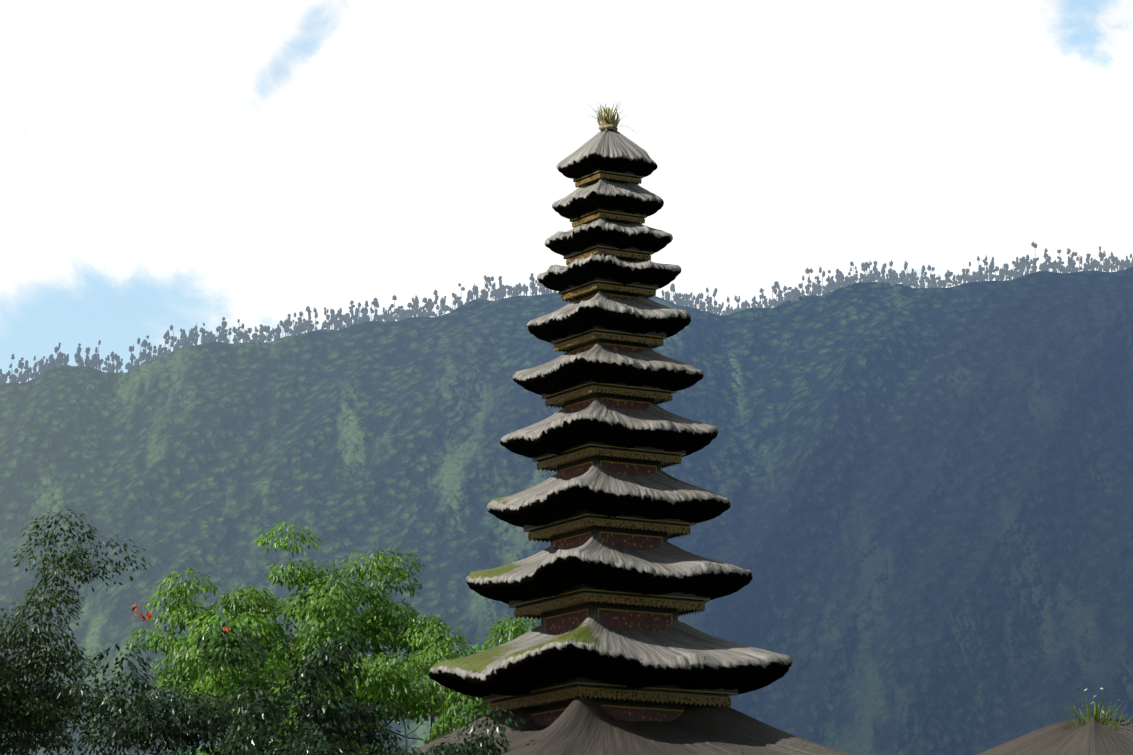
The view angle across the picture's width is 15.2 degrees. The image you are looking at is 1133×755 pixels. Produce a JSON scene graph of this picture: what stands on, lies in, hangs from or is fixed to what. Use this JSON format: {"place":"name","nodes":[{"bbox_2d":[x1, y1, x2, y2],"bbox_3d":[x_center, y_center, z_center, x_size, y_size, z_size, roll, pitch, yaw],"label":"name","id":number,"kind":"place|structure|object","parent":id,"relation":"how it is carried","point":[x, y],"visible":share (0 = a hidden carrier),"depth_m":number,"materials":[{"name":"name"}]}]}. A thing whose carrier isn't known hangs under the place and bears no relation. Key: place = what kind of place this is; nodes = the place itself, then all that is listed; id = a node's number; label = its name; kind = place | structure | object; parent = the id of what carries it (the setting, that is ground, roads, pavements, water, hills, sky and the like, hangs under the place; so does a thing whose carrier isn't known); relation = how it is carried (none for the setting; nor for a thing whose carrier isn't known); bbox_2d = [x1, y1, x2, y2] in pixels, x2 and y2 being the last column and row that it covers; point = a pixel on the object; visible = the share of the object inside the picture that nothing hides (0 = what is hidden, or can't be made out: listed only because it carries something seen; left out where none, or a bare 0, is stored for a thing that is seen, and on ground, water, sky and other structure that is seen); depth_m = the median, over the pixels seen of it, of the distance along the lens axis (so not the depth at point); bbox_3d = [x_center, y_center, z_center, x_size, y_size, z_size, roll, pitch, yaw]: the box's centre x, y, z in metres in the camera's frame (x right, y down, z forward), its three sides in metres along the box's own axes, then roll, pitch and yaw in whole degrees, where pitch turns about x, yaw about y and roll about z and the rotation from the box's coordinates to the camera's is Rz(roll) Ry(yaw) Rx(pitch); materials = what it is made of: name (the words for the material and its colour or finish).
{"place":"outdoors","nodes":[
{"label":"outdoors","id":0,"kind":"place"},
{"bbox_2d":[0,506,252,754],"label":"tree","id":1,"kind":"object","parent":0,"point":[38,701],"depth_m":94.97,"materials":[{"name":"green plant"}]},
{"bbox_2d":[132,604,227,633],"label":"red flowers","id":2,"kind":"object","parent":1,"relation":"attached to","point":[148,614],"visible":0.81,"depth_m":98.44,"materials":[{"name":"orange"}]},
{"bbox_2d":[57,619,525,754],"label":"bush","id":3,"kind":"object","parent":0,"point":[331,716],"depth_m":79.49,"materials":[{"name":"green plant"}]},
{"bbox_2d":[125,521,540,754],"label":"bright tree","id":4,"kind":"object","parent":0,"point":[384,623],"depth_m":116.82,"materials":[{"name":"green plant"}]},
{"bbox_2d":[0,267,1132,754],"bbox_3d":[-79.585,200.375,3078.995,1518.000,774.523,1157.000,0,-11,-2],"label":"mountain wall","id":5,"kind":"structure","parent":0,"point":[922,527],"depth_m":3200.55,"materials":[{"name":"green plant"}]},
{"bbox_2d":[0,242,1132,384],"bbox_3d":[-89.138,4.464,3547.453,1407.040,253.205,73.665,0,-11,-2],"label":"ridge trees","id":6,"kind":"object","parent":5,"relation":"on","point":[795,294],"visible":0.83,"depth_m":3553.43,"materials":[{"name":"grey"}]},
{"bbox_2d":[0,0,1132,382],"label":"sky","id":7,"kind":"structure","parent":0,"point":[182,164],"materials":[{"name":"white"}]},
{"bbox_2d":[531,261,681,724],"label":"tower walls","id":8,"kind":"structure","parent":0,"point":[620,620],"depth_m":84.68,"materials":[{"name":"brown wood"}]},
{"bbox_2d":[483,167,737,713],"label":"gilded trim","id":9,"kind":"structure","parent":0,"point":[592,607],"depth_m":84.90,"materials":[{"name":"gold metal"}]},
{"bbox_2d":[556,128,657,178],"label":"thatched roof","id":10,"kind":"structure","parent":9,"relation":"on","point":[606,149],"depth_m":86.47,"materials":[{"name":"grey wicker"}]},
{"bbox_2d":[597,107,619,129],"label":"roof finial","id":11,"kind":"object","parent":10,"relation":"on","point":[613,124],"visible":0.73,"depth_m":86.97,"materials":[{"name":"gold"}]},
{"bbox_2d":[590,98,633,129],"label":"grass tuft","id":12,"kind":"object","parent":10,"relation":"on","point":[600,114],"visible":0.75,"depth_m":86.98,"materials":[{"name":"plant"}]},
{"bbox_2d":[512,341,703,394],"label":"thatched roof","id":13,"kind":"structure","parent":9,"relation":"on","point":[599,362],"depth_m":85.11,"materials":[{"name":"black wicker"}]},
{"bbox_2d":[552,178,663,218],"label":"thatched roof","id":14,"kind":"structure","parent":9,"relation":"on","point":[629,197],"depth_m":86.23,"materials":[{"name":"black wicker"}]},
{"bbox_2d":[487,463,730,527],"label":"thatched roof","id":15,"kind":"structure","parent":9,"relation":"on","point":[600,490],"depth_m":84.36,"materials":[{"name":"black wicker"}]},
{"bbox_2d":[500,398,717,457],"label":"thatched roof","id":16,"kind":"structure","parent":9,"relation":"on","point":[597,420],"depth_m":84.75,"materials":[{"name":"black wicker"}]},
{"bbox_2d":[527,290,690,342],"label":"thatched roof","id":17,"kind":"structure","parent":9,"relation":"on","point":[642,314],"depth_m":85.48,"materials":[{"name":"black wicker"}]},
{"bbox_2d":[537,254,680,291],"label":"thatched roof","id":18,"kind":"structure","parent":9,"relation":"on","point":[575,273],"depth_m":85.70,"materials":[{"name":"grey wicker"}]},
{"bbox_2d":[545,217,672,255],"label":"thatched roof","id":19,"kind":"structure","parent":9,"relation":"on","point":[637,235],"depth_m":85.94,"materials":[{"name":"black wicker"}]},
{"bbox_2d":[466,535,752,604],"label":"thatched roof","id":20,"kind":"structure","parent":9,"relation":"on","point":[596,561],"depth_m":83.85,"materials":[{"name":"grey wicker"}]},
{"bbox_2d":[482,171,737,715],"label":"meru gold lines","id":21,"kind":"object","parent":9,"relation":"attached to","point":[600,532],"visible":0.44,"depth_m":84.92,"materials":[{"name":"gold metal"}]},
{"bbox_2d":[429,614,792,697],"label":"thatched roof","id":22,"kind":"structure","parent":9,"relation":"on","point":[676,653],"depth_m":83.22,"materials":[{"name":"grey wicker"}]},
{"bbox_2d":[405,695,854,754],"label":"thatched roof","id":23,"kind":"structure","parent":9,"relation":"on","point":[583,725],"depth_m":82.93,"materials":[{"name":"wicker"}]},
{"bbox_2d":[976,717,1132,754],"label":"thatched roof","id":24,"kind":"structure","parent":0,"point":[1092,736],"depth_m":60.86,"materials":[{"name":"grey wicker"}]},
{"bbox_2d":[1054,692,1131,729],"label":"shrine weeds","id":25,"kind":"object","parent":24,"relation":"on","point":[1097,715],"visible":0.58,"depth_m":61.40,"materials":[{"name":"green plant"}]},
{"bbox_2d":[1072,687,1118,713],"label":"white flowers","id":26,"kind":"object","parent":25,"relation":"attached to","point":[1073,707],"visible":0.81,"depth_m":61.54,"materials":[{"name":"white plant"}]}
]}

